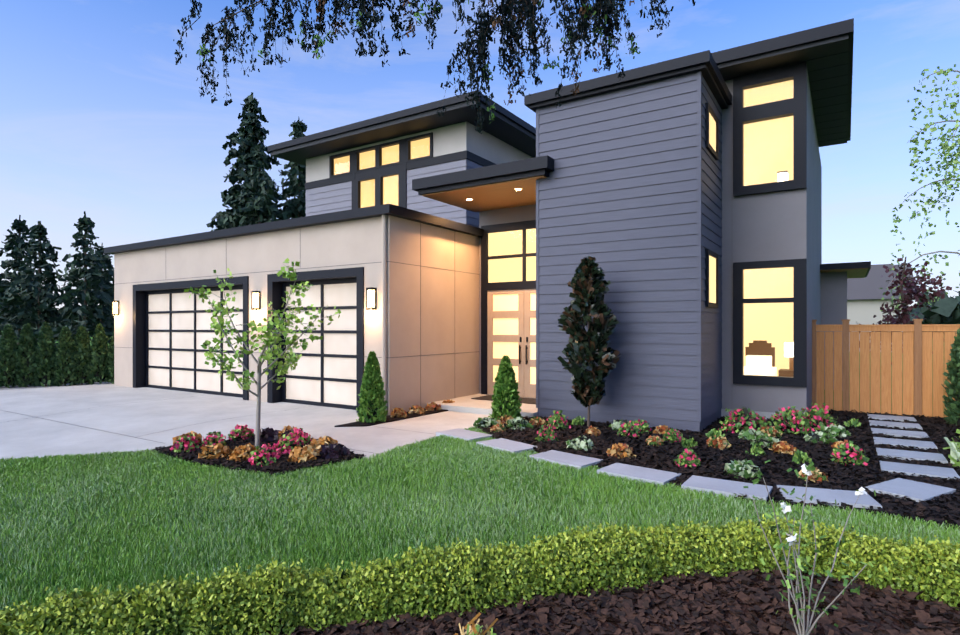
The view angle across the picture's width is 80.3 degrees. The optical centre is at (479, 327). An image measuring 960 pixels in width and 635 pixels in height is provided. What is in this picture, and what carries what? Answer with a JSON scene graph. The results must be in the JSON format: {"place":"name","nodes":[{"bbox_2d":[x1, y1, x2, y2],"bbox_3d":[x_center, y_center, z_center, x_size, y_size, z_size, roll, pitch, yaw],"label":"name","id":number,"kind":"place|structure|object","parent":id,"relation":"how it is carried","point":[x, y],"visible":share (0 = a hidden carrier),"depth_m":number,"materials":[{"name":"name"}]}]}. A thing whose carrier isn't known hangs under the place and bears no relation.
{"place":"outdoors","nodes":[
{"label":"outdoors","id":0,"kind":"place"},
{"bbox_2d":[0,384,491,458],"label":"driveway","id":1,"kind":"structure","parent":0,"point":[74,420],"depth_m":9.21,"materials":[{"name":"concrete"}]},
{"bbox_2d":[173,0,694,133],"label":"branches","id":2,"kind":"object","parent":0,"point":[527,9],"visible":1,"depth_m":4.75,"materials":[{"name":"green plant"}]},
{"bbox_2d":[0,331,955,609],"bbox_3d":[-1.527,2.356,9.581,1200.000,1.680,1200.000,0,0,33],"label":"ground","id":3,"kind":"structure","parent":0,"point":[498,491],"depth_m":4.67,"materials":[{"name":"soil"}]},
{"bbox_2d":[0,215,58,344],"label":"fir","id":4,"kind":"object","parent":3,"relation":"on","point":[15,243],"visible":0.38,"depth_m":38.22,"materials":[{"name":"green plant"}]},
{"bbox_2d":[0,221,74,348],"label":"fir","id":5,"kind":"object","parent":3,"relation":"on","point":[40,295],"visible":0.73,"depth_m":36.26,"materials":[{"name":"green plant"}]},
{"bbox_2d":[0,382,110,389],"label":"gravel strip","id":6,"kind":"object","parent":3,"relation":"on","point":[11,388],"depth_m":14.45,"materials":[{"name":"grey gravel"}]},
{"bbox_2d":[0,324,19,387],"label":"arborvitae","id":7,"kind":"object","parent":6,"relation":"on","point":[8,350],"visible":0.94,"depth_m":14.11,"materials":[{"name":"green plant"}]},
{"bbox_2d":[14,323,36,386],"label":"arborvitae","id":8,"kind":"object","parent":6,"relation":"on","point":[26,355],"visible":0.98,"depth_m":14.29,"materials":[{"name":"green plant"}]},
{"bbox_2d":[34,322,56,386],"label":"arborvitae","id":9,"kind":"object","parent":6,"relation":"on","point":[45,348],"visible":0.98,"depth_m":14.46,"materials":[{"name":"green plant"}]},
{"bbox_2d":[52,326,76,385],"bbox_3d":[-10.721,0.768,14.715,0.564,1.594,0.558,0,0,33],"label":"arborvitae","id":10,"kind":"object","parent":6,"relation":"on","point":[64,360],"visible":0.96,"depth_m":14.59,"materials":[{"name":"green plant"}]},
{"bbox_2d":[71,325,90,384],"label":"arborvitae","id":11,"kind":"object","parent":6,"relation":"on","point":[82,349],"visible":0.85,"depth_m":14.82,"materials":[{"name":"green plant"}]},
{"bbox_2d":[87,324,109,384],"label":"arborvitae","id":12,"kind":"object","parent":6,"relation":"on","point":[99,354],"visible":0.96,"depth_m":14.98,"materials":[{"name":"green plant"}]},
{"bbox_2d":[106,331,113,383],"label":"arborvitae","id":13,"kind":"object","parent":6,"relation":"on","point":[110,373],"visible":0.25,"depth_m":15.05,"materials":[{"name":"green plant"}]},
{"bbox_2d":[33,211,113,344],"bbox_3d":[-25.508,-2.813,36.456,4.847,9.258,5.654,0,0,33],"label":"fir","id":14,"kind":"object","parent":3,"relation":"on","point":[78,273],"visible":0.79,"depth_m":36.23,"materials":[{"name":"green plant"}]},
{"bbox_2d":[71,243,113,337],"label":"fir","id":15,"kind":"object","parent":3,"relation":"on","point":[109,265],"visible":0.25,"depth_m":44.40,"materials":[{"name":"green plant"}]},
{"bbox_2d":[206,92,291,230],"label":"fir","id":16,"kind":"object","parent":3,"relation":"on","point":[251,133],"visible":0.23,"depth_m":45.77,"materials":[{"name":"green plant"}]},
{"bbox_2d":[231,148,287,226],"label":"fir","id":17,"kind":"object","parent":3,"relation":"on","point":[261,195],"visible":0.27,"depth_m":42.91,"materials":[{"name":"green plant"}]},
{"bbox_2d":[184,258,340,445],"bbox_3d":[-2.694,0.404,7.111,1.705,2.411,1.555,0,0,-39],"label":"young maple","id":18,"kind":"object","parent":3,"relation":"on","point":[273,338],"visible":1,"depth_m":7.05,"materials":[{"name":"green plant"}]},
{"bbox_2d":[271,116,306,220],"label":"fir","id":19,"kind":"object","parent":3,"relation":"on","point":[294,207],"visible":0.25,"depth_m":45.81,"materials":[{"name":"green plant"}]},
{"bbox_2d":[356,351,387,422],"bbox_3d":[-1.693,0.966,8.949,0.485,1.200,0.490,0,0,33],"label":"thuja","id":20,"kind":"object","parent":3,"relation":"on","point":[372,408],"visible":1,"depth_m":8.85,"materials":[{"name":"green plant"}]},
{"bbox_2d":[0,514,959,634],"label":"boxwood hedge","id":21,"kind":"object","parent":3,"relation":"on","point":[575,560],"visible":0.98,"depth_m":3.33,"materials":[{"name":"green plant"}]},
{"bbox_2d":[1,270,959,336],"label":"distant trees","id":22,"kind":"object","parent":3,"relation":"on","point":[946,310],"visible":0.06,"depth_m":76.38,"materials":[{"name":"plant"}]},
{"bbox_2d":[104,18,870,430],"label":"house","id":23,"kind":"structure","parent":3,"relation":"on","point":[660,194],"depth_m":9.88,"materials":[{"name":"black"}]},
{"bbox_2d":[112,300,118,315],"bbox_3d":[-9.276,-0.484,14.484,0.140,0.380,0.110,0,0,33],"label":"wall sconce","id":24,"kind":"object","parent":23,"relation":"attached to","point":[115,308],"depth_m":14.46,"materials":[{"name":"white glass"}]},
{"bbox_2d":[251,291,260,309],"bbox_3d":[-4.494,-0.534,11.418,0.140,0.380,0.110,0,0,33],"label":"wall sconce","id":25,"kind":"object","parent":23,"relation":"attached to","point":[255,300],"depth_m":11.40,"materials":[{"name":"white glass"}]},
{"bbox_2d":[366,287,375,309],"bbox_3d":[-1.859,-0.484,9.729,0.140,0.380,0.110,0,0,33],"label":"wall sconce","id":26,"kind":"object","parent":23,"relation":"attached to","point":[371,298],"depth_m":9.70,"materials":[{"name":"white glass"}]},
{"bbox_2d":[744,171,792,376],"bbox_3d":[5.160,-0.580,10.190,1.040,3.790,2.355,0,0,33],"label":"furniture","id":27,"kind":"object","parent":23,"relation":"in","point":[765,367],"depth_m":10.79,"materials":[{"name":"white fabric"}]},
{"bbox_2d":[488,355,522,420],"bbox_3d":[0.410,0.999,8.849,0.534,1.133,0.546,0,0,33],"label":"thuja","id":28,"kind":"object","parent":3,"relation":"on","point":[505,397],"visible":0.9,"depth_m":8.73,"materials":[{"name":"green plant"}]},
{"bbox_2d":[154,408,959,529],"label":"mulch beds","id":29,"kind":"object","parent":3,"relation":"on","point":[408,416],"visible":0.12,"depth_m":6.20,"materials":[{"name":"brown wood"}]},
{"bbox_2d":[152,437,365,473],"bbox_3d":[-2.642,1.508,7.010,2.781,0.152,1.562,0,0,33],"label":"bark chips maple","id":30,"kind":"object","parent":29,"relation":"on","point":[282,463],"visible":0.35,"depth_m":6.48,"materials":[{"name":"brown wood"}]},
{"bbox_2d":[170,399,959,483],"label":"flowering shrubs","id":31,"kind":"object","parent":29,"relation":"on","point":[746,423],"visible":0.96,"depth_m":7.16,"materials":[{"name":"multicoloured"}]},
{"bbox_2d":[436,414,959,508],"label":"stepping stones","id":32,"kind":"object","parent":29,"relation":"on","point":[913,490],"visible":0.71,"depth_m":5.66,"materials":[{"name":"stone"}]},
{"bbox_2d":[557,256,619,427],"bbox_3d":[1.586,0.248,8.303,0.913,2.594,0.892,0,0,33],"label":"tree","id":33,"kind":"object","parent":3,"relation":"on","point":[583,351],"visible":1,"depth_m":8.17,"materials":[{"name":"green plant"}]},
{"bbox_2d":[221,561,959,634],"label":"mulch bed","id":34,"kind":"object","parent":3,"relation":"on","point":[710,623],"visible":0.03,"depth_m":3.17,"materials":[{"name":"brown wood"}]},
{"bbox_2d":[454,613,497,634],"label":"plants","id":35,"kind":"object","parent":34,"relation":"on","point":[475,629],"visible":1,"depth_m":2.71,"materials":[{"name":"green plant"}]},
{"bbox_2d":[738,460,887,634],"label":"shrub","id":36,"kind":"object","parent":34,"relation":"on","point":[785,507],"visible":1,"depth_m":2.85,"materials":[{"name":"green plant"}]},
{"bbox_2d":[847,264,914,351],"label":"neighbour houses","id":37,"kind":"structure","parent":3,"relation":"on","point":[865,295],"depth_m":35.14,"materials":[{"name":"grey"}]},
{"bbox_2d":[812,319,959,417],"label":"cedar fence","id":38,"kind":"object","parent":3,"relation":"on","point":[875,371],"visible":0.71,"depth_m":9.66,"materials":[{"name":"brown wood"}]},
{"bbox_2d":[849,257,951,364],"bbox_3d":[11.139,0.055,15.165,2.402,3.929,2.157,0,0,-16],"label":"plum tree","id":39,"kind":"object","parent":3,"relation":"on","point":[906,309],"visible":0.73,"depth_m":15.03,"materials":[{"name":"purple plant"}]},
{"bbox_2d":[879,64,959,311],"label":"birch","id":40,"kind":"object","parent":3,"relation":"on","point":[955,162],"visible":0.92,"depth_m":17.38,"materials":[{"name":"green plant"}]},
{"bbox_2d":[941,328,959,424],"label":"arborvitae","id":41,"kind":"object","parent":3,"relation":"on","point":[952,411],"visible":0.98,"depth_m":8.52,"materials":[{"name":"green plant"}]},
{"bbox_2d":[0,426,959,616],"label":"lawn grass","id":42,"kind":"structure","parent":0,"point":[71,492],"depth_m":4.83,"materials":[{"name":"green plant"}]},
{"bbox_2d":[0,0,959,309],"label":"sky","id":43,"kind":"structure","parent":0,"point":[99,118],"materials":[{"name":"blue"}]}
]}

